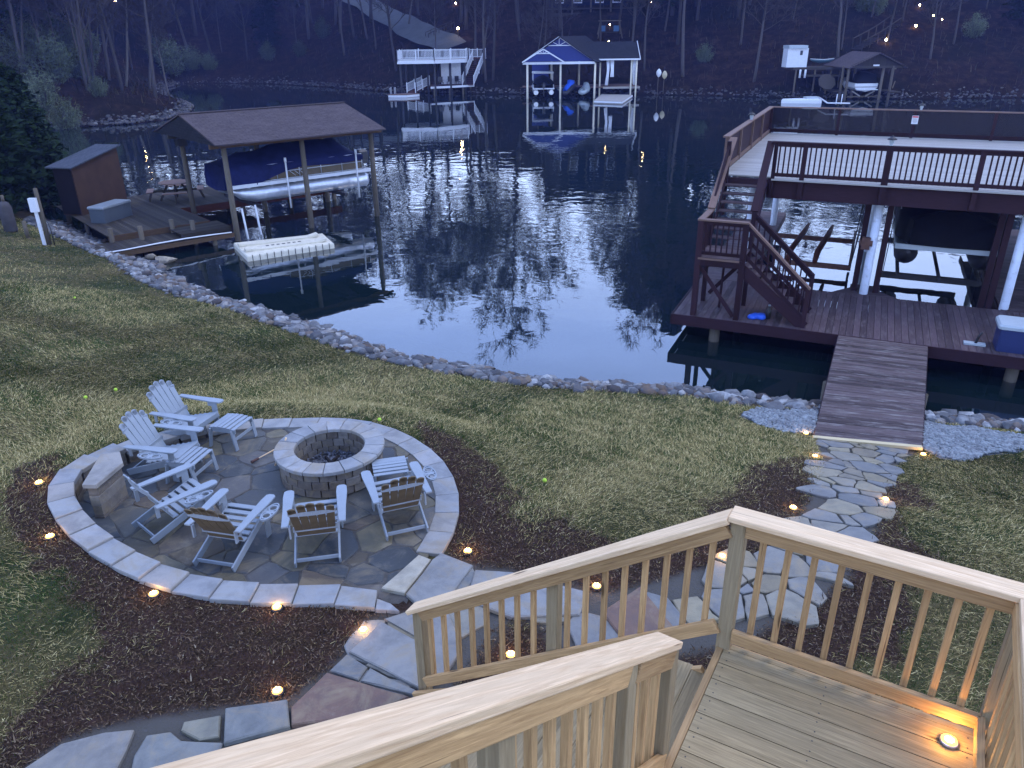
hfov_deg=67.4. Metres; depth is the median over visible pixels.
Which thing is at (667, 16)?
bare tree
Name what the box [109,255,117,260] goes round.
riprap stone
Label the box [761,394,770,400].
riprap stone
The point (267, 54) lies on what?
shrub
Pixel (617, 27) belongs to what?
garden swing
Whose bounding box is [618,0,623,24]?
bare tree
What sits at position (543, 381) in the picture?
riprap stone
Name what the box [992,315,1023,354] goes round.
dock box
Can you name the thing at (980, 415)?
riprap stone
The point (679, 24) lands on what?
pine tree
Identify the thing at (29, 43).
shrub
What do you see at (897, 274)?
lift
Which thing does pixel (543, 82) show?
pontoon boat
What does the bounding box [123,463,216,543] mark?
adirondack chair
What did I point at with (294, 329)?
riprap stone
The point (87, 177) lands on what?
dock shed
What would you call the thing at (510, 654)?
ground light
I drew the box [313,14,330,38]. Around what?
shrub
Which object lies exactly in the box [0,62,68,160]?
evergreen tree
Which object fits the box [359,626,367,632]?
ground light
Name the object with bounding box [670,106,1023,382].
two level dock
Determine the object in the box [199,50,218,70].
shrub
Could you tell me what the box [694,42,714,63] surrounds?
shrub
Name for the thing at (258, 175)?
pontoon boat
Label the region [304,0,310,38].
bare tree
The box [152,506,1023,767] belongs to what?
deck railing
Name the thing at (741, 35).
bare tree
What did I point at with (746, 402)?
riprap stone
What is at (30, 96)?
evergreen tree
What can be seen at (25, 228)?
stub post
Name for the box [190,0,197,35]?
bare tree
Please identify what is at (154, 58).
shrub
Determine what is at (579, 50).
blue boathouse
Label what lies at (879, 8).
shrub
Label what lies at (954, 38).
bare tree
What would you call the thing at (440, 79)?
patio chair
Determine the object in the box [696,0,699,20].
bare tree
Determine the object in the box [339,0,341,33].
bare tree
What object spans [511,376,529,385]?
riprap stone
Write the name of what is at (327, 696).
stepping slab
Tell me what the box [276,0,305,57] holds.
bare tree
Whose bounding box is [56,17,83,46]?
shrub
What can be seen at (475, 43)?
bare tree
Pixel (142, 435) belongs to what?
adirondack chair
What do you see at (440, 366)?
riprap stone
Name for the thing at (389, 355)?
riprap stone
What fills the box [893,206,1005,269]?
covered boat
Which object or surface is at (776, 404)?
riprap stone
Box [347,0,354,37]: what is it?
bare tree
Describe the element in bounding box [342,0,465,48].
driveway
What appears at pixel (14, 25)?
bare tree
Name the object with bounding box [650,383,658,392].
riprap stone
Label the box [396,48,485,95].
white dock
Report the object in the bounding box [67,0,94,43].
bare tree
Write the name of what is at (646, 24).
bare tree
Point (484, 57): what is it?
bare tree
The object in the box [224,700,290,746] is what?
stepping slab
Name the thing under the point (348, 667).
stepping slab
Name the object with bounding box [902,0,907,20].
bare tree
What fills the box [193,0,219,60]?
bare tree
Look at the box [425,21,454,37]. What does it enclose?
hill stairs
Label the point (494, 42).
bare tree
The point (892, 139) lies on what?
post lantern
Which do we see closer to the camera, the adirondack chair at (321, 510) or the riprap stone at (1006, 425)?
the adirondack chair at (321, 510)
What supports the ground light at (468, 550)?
on the lawn at (172, 719)
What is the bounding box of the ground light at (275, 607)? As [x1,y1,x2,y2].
[270,604,282,612]
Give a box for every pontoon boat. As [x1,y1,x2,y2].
[204,137,370,201]
[531,71,553,95]
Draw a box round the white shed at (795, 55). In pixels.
[781,45,808,66]
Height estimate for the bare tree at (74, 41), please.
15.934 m
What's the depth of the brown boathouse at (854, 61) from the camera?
81.52 m
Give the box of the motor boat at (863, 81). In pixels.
[842,70,877,96]
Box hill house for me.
[548,0,640,18]
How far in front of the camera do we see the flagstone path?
8.38 m
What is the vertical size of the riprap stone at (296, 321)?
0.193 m
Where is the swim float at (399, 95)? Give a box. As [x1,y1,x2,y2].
[388,87,419,97]
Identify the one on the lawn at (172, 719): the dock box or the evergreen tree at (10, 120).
the evergreen tree at (10, 120)
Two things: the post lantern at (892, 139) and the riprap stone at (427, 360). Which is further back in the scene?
the post lantern at (892, 139)
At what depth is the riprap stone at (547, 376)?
16.11 m
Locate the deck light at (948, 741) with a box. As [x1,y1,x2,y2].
[939,733,957,748]
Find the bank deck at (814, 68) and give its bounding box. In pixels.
[784,66,841,92]
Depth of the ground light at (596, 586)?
8.00 m
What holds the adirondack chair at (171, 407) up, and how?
on the patio
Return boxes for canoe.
[810,58,833,62]
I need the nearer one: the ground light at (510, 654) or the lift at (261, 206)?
the ground light at (510, 654)
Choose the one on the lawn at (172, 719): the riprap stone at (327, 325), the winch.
the riprap stone at (327, 325)
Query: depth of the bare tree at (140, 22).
86.07 m
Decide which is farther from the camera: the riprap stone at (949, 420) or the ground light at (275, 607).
the riprap stone at (949, 420)
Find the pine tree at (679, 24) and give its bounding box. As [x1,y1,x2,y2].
[676,0,681,44]
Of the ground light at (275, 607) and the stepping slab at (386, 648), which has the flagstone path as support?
the stepping slab at (386, 648)
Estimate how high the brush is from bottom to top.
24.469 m
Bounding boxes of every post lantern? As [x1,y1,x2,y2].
[748,111,754,119]
[887,135,896,145]
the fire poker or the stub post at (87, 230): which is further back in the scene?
the stub post at (87, 230)
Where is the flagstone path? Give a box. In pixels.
[344,438,909,694]
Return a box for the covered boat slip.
[154,102,385,240]
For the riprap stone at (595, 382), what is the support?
on the lawn at (172, 719)
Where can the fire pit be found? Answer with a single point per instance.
(308, 464)
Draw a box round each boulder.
[145,253,156,258]
[155,256,176,263]
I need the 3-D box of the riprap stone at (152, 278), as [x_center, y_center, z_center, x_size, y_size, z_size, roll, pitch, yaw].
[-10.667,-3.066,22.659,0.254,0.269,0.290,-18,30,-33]
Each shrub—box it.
[0,8,45,61]
[0,37,44,89]
[22,65,60,110]
[23,31,73,82]
[42,93,83,129]
[44,12,75,52]
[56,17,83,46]
[59,41,98,80]
[72,26,100,62]
[86,73,108,97]
[142,36,170,63]
[151,33,187,76]
[177,44,201,72]
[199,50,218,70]
[257,41,275,60]
[290,40,307,57]
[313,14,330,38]
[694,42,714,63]
[853,0,873,13]
[867,0,887,15]
[961,9,988,38]
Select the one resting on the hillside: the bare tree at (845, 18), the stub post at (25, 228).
the bare tree at (845, 18)
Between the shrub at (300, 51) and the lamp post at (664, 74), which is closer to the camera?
the lamp post at (664, 74)
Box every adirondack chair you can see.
[119,409,203,481]
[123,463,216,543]
[146,380,222,440]
[184,488,279,572]
[281,484,346,567]
[361,461,436,540]
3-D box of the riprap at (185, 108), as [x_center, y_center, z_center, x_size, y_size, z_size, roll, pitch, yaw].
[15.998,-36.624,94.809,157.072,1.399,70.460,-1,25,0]
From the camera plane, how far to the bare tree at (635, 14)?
96.78 m
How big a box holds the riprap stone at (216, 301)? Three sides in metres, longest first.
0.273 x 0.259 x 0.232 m
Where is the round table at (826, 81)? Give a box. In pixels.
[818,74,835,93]
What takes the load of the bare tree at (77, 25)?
on the hillside
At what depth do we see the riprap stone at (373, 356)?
16.89 m
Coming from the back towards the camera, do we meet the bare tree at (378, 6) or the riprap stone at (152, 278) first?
the bare tree at (378, 6)
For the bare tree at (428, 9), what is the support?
on the hillside
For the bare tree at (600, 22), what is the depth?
100.71 m
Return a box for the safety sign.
[911,116,918,123]
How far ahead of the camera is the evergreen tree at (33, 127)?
33.36 m
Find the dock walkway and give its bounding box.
[812,335,927,450]
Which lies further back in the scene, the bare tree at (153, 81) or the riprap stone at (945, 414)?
the bare tree at (153, 81)
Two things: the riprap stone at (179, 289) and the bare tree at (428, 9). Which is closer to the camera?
the riprap stone at (179, 289)
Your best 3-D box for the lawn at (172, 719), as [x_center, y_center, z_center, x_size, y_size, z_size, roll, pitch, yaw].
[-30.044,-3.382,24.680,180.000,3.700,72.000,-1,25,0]
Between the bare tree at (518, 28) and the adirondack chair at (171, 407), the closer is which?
the adirondack chair at (171, 407)
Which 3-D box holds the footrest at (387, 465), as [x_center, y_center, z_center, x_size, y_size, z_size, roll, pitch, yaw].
[-1.540,1.171,9.752,0.499,0.336,0.458,-7,25,-13]
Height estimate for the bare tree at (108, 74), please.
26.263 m
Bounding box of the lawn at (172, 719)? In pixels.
[0,207,1023,767]
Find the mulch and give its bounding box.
[0,420,944,767]
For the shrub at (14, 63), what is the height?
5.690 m
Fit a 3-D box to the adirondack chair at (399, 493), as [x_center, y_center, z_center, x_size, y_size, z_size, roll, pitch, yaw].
[-1.276,1.226,9.041,0.862,0.823,0.860,-9,26,-18]
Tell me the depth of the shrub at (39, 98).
67.49 m
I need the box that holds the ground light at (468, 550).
[462,548,472,555]
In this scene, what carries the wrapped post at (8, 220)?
on the lawn at (172, 719)
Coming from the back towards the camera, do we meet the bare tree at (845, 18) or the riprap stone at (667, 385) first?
the bare tree at (845, 18)
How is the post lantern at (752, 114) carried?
on the two level dock at (730, 290)
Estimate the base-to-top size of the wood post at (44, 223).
2.100 m
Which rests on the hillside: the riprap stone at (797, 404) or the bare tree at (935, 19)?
the bare tree at (935, 19)
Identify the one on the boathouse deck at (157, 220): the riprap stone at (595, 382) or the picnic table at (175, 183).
the picnic table at (175, 183)
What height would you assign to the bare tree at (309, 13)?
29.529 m
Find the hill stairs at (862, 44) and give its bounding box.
[851,15,901,50]
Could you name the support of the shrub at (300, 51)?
on the hillside
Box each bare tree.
[0,0,25,69]
[0,0,34,60]
[0,0,48,60]
[6,0,19,57]
[21,0,88,90]
[45,0,125,87]
[50,0,78,56]
[54,0,109,96]
[65,0,124,92]
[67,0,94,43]
[73,3,82,57]
[79,0,135,86]
[79,1,116,57]
[91,1,122,45]
[95,0,110,80]
[96,0,138,69]
[108,0,162,97]
[109,13,114,50]
[118,0,184,90]
[126,0,174,95]
[137,0,171,26]
[159,0,189,55]
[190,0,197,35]
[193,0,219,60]
[204,0,233,51]
[215,0,263,59]
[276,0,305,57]
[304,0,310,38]
[307,0,312,22]
[333,0,344,55]
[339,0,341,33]
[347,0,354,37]
[356,0,367,39]
[364,0,398,32]
[367,0,392,49]
[369,1,372,22]
[380,0,415,71]
[408,1,412,23]
[416,0,449,64]
[457,0,510,74]
[462,0,492,82]
[464,0,467,29]
[464,0,497,63]
[471,0,500,80]
[514,0,520,23]
[514,0,520,40]
[519,0,560,49]
[519,0,562,45]
[538,0,580,35]
[599,0,603,40]
[615,0,647,31]
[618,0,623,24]
[620,0,646,40]
[632,0,667,70]
[664,0,669,30]
[681,0,685,76]
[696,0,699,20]
[734,0,807,81]
[739,0,749,44]
[830,0,852,56]
[840,0,855,49]
[871,0,876,16]
[886,0,897,41]
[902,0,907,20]
[919,0,961,58]
[952,0,968,43]
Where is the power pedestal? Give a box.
[27,198,46,244]
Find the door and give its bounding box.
[52,169,80,214]
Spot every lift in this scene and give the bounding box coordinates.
[224,149,359,238]
[777,204,865,270]
[881,207,983,286]
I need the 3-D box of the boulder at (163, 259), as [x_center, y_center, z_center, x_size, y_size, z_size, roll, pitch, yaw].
[-11.748,-4.211,26.093,0.712,0.261,0.337,-6,25,-11]
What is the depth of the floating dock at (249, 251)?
27.22 m
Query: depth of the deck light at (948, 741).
4.17 m
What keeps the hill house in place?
on the hillside
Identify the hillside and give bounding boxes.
[0,0,1023,129]
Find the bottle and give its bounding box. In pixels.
[766,304,770,318]
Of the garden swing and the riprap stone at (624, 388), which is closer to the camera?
the riprap stone at (624, 388)
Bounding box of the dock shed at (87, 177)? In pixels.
[45,144,126,215]
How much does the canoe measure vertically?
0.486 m
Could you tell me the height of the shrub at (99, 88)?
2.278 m
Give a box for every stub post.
[21,221,29,237]
[84,224,90,234]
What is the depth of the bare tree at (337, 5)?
118.42 m
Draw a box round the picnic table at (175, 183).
[146,179,204,203]
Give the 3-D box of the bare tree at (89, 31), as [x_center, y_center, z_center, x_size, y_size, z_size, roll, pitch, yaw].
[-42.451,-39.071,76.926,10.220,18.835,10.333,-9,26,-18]
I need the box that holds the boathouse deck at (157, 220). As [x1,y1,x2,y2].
[56,186,340,254]
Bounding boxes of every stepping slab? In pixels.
[26,730,134,767]
[132,732,222,767]
[181,716,220,741]
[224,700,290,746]
[291,673,409,728]
[330,655,367,681]
[349,622,418,689]
[360,668,415,697]
[381,555,430,595]
[384,612,456,686]
[406,553,472,603]
[471,570,582,619]
[606,587,671,635]
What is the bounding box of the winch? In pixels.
[858,236,872,249]
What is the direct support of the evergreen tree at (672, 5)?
on the hillside
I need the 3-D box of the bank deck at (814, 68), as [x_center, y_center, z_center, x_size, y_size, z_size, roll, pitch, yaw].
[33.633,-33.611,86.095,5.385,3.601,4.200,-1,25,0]
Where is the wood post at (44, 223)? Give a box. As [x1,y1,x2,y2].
[33,188,51,244]
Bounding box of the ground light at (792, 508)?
[788,505,797,510]
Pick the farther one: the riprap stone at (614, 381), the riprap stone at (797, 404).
the riprap stone at (614, 381)
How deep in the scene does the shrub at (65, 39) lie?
89.36 m
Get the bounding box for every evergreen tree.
[0,0,65,35]
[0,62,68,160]
[0,92,56,199]
[0,96,61,219]
[12,105,63,208]
[17,74,69,158]
[248,0,286,46]
[632,0,691,15]
[1001,0,1023,23]
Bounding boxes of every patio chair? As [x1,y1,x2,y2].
[438,77,443,85]
[455,76,460,84]
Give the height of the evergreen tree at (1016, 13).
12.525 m
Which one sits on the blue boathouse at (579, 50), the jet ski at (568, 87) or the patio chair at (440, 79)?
the jet ski at (568, 87)
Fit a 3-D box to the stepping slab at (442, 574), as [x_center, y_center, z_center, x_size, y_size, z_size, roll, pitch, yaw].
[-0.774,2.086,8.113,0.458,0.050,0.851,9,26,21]
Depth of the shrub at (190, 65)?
126.39 m
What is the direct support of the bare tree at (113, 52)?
on the hillside
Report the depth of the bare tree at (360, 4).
120.70 m
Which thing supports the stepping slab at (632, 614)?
on the lawn at (172, 719)
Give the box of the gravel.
[741,406,1023,461]
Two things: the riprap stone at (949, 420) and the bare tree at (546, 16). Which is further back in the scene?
the bare tree at (546, 16)
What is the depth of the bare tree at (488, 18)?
96.75 m
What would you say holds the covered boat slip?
in the lake water
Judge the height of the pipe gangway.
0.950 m
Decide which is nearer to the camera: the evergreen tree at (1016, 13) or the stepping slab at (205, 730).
the stepping slab at (205, 730)
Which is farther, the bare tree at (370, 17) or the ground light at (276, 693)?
the bare tree at (370, 17)
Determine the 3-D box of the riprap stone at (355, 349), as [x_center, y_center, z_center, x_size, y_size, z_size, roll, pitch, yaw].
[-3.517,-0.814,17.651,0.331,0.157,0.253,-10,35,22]
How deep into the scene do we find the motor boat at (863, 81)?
82.20 m
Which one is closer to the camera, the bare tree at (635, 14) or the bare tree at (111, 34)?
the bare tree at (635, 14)
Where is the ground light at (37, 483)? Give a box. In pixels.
[34,480,44,486]
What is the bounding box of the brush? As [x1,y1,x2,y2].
[0,0,1023,117]
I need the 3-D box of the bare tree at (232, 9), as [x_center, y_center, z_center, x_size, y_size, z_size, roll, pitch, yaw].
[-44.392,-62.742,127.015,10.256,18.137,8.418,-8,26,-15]
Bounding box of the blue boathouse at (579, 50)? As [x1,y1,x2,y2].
[522,36,640,98]
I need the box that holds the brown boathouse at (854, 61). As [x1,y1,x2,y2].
[822,51,907,100]
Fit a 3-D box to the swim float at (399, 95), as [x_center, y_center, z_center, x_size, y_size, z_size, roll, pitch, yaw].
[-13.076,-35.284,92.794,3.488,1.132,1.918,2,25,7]
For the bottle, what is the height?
0.350 m
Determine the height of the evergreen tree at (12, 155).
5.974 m
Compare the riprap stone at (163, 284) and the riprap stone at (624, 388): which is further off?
the riprap stone at (163, 284)
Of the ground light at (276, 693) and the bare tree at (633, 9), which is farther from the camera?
the bare tree at (633, 9)
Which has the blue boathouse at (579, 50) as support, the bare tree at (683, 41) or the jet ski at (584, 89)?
the jet ski at (584, 89)
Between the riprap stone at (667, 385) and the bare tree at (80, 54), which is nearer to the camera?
the riprap stone at (667, 385)
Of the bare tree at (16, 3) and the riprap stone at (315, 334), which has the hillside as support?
the bare tree at (16, 3)
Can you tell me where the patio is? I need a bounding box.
[79,423,434,598]
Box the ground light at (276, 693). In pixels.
[270,686,284,698]
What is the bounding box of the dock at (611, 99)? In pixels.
[594,94,632,103]
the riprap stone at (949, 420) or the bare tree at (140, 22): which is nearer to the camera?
the riprap stone at (949, 420)
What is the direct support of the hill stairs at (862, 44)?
on the hillside
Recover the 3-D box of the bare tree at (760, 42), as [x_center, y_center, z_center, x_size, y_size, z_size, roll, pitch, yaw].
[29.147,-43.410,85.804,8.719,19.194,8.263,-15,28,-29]
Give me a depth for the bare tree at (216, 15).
130.52 m
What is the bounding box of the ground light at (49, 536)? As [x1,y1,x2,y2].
[44,533,56,541]
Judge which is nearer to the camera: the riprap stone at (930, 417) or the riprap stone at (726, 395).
the riprap stone at (930, 417)
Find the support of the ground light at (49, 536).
on the mulch
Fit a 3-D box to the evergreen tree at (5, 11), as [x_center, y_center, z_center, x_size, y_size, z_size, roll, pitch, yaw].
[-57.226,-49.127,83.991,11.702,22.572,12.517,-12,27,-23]
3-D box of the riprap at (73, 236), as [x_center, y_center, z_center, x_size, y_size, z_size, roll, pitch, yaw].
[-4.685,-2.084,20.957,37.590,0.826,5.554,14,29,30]
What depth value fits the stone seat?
9.34 m
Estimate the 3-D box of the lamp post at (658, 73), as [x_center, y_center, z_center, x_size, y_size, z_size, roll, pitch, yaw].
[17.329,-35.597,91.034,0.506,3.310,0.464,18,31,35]
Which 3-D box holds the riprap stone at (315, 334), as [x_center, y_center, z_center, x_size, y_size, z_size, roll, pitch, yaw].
[-4.639,-1.094,18.238,0.331,0.305,0.273,-21,31,-37]
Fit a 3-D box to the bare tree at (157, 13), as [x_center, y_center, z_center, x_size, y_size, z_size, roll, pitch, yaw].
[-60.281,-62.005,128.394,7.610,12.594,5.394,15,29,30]
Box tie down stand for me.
[963,332,985,346]
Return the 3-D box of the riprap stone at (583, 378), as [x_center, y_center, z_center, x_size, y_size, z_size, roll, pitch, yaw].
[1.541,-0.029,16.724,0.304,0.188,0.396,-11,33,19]
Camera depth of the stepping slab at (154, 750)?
6.22 m
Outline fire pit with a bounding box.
[273,420,384,497]
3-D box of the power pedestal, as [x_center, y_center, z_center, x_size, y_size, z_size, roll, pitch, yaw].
[-15.808,-5.382,25.637,0.240,1.625,0.140,-1,25,0]
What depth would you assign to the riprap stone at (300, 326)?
18.86 m
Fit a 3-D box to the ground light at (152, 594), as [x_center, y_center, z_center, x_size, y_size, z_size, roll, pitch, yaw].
[-3.628,2.126,7.777,0.123,0.047,0.123,-1,25,0]
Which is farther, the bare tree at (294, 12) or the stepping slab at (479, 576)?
the bare tree at (294, 12)
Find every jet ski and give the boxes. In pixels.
[561,79,575,95]
[578,82,589,94]
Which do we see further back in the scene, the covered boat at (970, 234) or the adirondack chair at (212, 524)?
the covered boat at (970, 234)
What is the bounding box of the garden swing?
[597,20,622,37]
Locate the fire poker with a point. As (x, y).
(254, 460)
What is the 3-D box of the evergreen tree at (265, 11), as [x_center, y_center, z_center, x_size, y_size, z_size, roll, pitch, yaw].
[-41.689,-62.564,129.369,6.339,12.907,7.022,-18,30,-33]
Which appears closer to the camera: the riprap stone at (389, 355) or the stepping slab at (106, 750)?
the stepping slab at (106, 750)
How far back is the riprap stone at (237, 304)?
20.39 m
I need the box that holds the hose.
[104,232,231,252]
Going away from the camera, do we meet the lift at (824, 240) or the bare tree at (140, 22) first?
the lift at (824, 240)
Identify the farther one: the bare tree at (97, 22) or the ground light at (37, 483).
the bare tree at (97, 22)
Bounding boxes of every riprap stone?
[83,243,91,248]
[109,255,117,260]
[147,275,154,281]
[158,282,166,287]
[172,286,182,292]
[211,298,221,304]
[231,303,241,306]
[289,326,298,333]
[291,320,300,323]
[295,324,305,329]
[309,320,319,324]
[309,331,322,339]
[323,324,333,327]
[324,335,333,343]
[352,347,364,351]
[369,354,376,360]
[382,353,395,357]
[387,357,400,363]
[421,357,432,363]
[432,363,445,369]
[471,371,486,378]
[489,375,501,382]
[490,369,500,374]
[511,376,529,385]
[540,374,552,379]
[540,379,549,384]
[573,384,583,392]
[578,376,588,380]
[591,380,600,385]
[608,379,619,384]
[621,386,631,392]
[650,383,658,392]
[664,382,673,387]
[669,382,682,386]
[708,391,732,398]
[741,390,755,397]
[742,399,750,405]
[756,393,768,399]
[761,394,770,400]
[765,400,784,409]
[784,402,804,408]
[809,399,821,404]
[925,413,935,421]
[935,412,951,416]
[940,415,956,424]
[971,413,984,418]
[981,413,993,417]
[1001,421,1013,428]
[1014,418,1023,424]
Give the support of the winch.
attached to the two level dock at (730, 290)
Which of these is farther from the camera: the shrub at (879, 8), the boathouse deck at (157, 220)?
the shrub at (879, 8)
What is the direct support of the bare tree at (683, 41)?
on the hillside
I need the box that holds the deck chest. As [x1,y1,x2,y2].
[87,199,132,223]
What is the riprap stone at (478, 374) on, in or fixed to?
on the lawn at (172, 719)
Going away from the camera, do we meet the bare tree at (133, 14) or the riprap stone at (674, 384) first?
the riprap stone at (674, 384)
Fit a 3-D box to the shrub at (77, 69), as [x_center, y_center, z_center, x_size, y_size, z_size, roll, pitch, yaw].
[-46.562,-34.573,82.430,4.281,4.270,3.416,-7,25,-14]
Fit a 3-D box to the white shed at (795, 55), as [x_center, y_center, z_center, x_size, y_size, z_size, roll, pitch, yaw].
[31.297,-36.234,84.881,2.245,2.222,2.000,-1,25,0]
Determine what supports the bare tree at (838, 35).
on the hillside
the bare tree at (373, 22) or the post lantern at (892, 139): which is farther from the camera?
the bare tree at (373, 22)
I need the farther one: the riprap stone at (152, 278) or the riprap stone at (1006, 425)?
the riprap stone at (152, 278)
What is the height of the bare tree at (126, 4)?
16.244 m
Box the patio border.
[47,417,458,613]
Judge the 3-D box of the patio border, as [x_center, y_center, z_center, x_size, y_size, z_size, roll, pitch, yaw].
[-3.192,1.353,9.612,5.095,0.447,4.338,-1,25,0]
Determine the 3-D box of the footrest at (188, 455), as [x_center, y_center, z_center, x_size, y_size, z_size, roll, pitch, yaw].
[-4.207,1.066,10.053,0.458,0.336,0.499,5,25,13]
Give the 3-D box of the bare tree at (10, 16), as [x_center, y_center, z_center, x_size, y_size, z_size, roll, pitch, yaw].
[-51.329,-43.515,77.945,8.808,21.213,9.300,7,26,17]
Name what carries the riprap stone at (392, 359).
on the lawn at (172, 719)
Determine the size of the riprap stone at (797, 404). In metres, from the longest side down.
0.383 x 0.334 x 0.182 m
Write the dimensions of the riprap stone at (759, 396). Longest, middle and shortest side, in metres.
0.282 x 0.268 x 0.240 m
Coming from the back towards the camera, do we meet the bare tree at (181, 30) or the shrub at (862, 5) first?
the bare tree at (181, 30)
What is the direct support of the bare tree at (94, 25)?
on the hillside
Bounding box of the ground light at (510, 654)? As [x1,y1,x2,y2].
[506,650,514,658]
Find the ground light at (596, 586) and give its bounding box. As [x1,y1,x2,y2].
[591,582,601,591]
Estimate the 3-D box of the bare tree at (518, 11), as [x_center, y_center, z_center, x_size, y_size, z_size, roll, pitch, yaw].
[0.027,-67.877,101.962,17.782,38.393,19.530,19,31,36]
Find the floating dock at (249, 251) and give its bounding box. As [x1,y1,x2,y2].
[234,232,333,261]
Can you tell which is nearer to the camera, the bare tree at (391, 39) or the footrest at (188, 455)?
the footrest at (188, 455)
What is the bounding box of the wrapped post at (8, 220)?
[0,195,17,232]
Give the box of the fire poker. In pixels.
[251,449,273,462]
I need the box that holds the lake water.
[15,83,1023,419]
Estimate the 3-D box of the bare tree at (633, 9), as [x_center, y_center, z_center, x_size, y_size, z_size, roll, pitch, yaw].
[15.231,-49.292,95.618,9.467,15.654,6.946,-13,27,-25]
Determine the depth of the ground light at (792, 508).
9.73 m
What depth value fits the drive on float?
79.36 m
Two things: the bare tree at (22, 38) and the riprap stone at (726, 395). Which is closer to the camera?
the riprap stone at (726, 395)
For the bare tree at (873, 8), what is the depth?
96.89 m
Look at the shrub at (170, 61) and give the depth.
124.02 m
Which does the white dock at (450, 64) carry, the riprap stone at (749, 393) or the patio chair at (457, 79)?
the patio chair at (457, 79)
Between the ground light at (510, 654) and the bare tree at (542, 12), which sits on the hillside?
the bare tree at (542, 12)
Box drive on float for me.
[781,96,821,102]
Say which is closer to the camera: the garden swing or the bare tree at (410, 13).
the garden swing
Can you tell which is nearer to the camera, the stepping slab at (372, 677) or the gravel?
the stepping slab at (372, 677)
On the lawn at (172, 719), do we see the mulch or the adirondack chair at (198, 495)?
the mulch
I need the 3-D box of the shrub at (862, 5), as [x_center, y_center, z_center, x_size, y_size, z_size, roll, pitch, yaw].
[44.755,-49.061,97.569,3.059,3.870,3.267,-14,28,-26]
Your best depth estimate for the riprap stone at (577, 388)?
15.21 m
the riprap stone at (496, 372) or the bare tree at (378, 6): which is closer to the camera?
the riprap stone at (496, 372)
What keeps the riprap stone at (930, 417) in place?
on the lawn at (172, 719)
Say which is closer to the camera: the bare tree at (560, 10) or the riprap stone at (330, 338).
the riprap stone at (330, 338)
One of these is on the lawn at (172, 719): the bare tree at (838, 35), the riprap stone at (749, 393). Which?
the riprap stone at (749, 393)
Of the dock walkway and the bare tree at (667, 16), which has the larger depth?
the bare tree at (667, 16)
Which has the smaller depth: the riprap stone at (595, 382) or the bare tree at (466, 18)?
the riprap stone at (595, 382)
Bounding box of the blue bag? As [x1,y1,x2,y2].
[747,313,765,319]
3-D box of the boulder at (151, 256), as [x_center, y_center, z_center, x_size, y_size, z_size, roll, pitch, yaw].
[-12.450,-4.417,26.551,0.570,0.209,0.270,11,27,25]
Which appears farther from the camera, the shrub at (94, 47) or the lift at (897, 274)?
the shrub at (94, 47)
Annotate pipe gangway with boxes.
[819,94,849,103]
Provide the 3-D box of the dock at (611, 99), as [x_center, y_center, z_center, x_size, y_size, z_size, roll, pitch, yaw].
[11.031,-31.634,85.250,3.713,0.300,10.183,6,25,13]
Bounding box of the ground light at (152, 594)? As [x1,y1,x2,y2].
[147,590,160,599]
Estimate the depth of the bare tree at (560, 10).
97.41 m
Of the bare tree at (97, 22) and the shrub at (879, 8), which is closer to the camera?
the shrub at (879, 8)
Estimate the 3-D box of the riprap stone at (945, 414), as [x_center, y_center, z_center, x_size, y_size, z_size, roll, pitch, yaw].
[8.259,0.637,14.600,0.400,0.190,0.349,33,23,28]
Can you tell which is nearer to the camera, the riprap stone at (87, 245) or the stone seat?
the stone seat
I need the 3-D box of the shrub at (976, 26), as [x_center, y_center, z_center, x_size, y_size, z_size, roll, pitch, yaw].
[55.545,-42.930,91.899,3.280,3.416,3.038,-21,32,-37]
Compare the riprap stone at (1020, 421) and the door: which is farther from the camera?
the door
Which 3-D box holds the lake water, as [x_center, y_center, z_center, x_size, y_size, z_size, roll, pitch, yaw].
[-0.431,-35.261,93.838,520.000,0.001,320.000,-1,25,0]
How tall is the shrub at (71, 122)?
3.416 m
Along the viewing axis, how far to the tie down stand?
16.81 m
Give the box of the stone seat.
[82,452,128,517]
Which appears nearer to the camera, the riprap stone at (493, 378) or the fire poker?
the fire poker
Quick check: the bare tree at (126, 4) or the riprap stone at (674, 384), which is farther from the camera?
the bare tree at (126, 4)
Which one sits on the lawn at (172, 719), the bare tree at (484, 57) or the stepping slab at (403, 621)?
the stepping slab at (403, 621)
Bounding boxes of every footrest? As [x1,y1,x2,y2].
[165,446,218,483]
[209,413,257,451]
[372,456,411,492]
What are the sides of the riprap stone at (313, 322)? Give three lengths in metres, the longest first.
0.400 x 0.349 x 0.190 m
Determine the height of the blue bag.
0.120 m
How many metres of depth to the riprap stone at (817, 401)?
15.34 m
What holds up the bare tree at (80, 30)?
on the hillside
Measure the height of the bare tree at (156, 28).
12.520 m
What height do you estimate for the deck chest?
0.600 m
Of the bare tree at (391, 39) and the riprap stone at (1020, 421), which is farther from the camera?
the bare tree at (391, 39)
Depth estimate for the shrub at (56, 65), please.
75.75 m
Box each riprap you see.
[23,215,1023,431]
[43,74,1023,128]
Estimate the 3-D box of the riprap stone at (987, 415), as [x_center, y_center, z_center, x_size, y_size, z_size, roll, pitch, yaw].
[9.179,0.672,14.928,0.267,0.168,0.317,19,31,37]

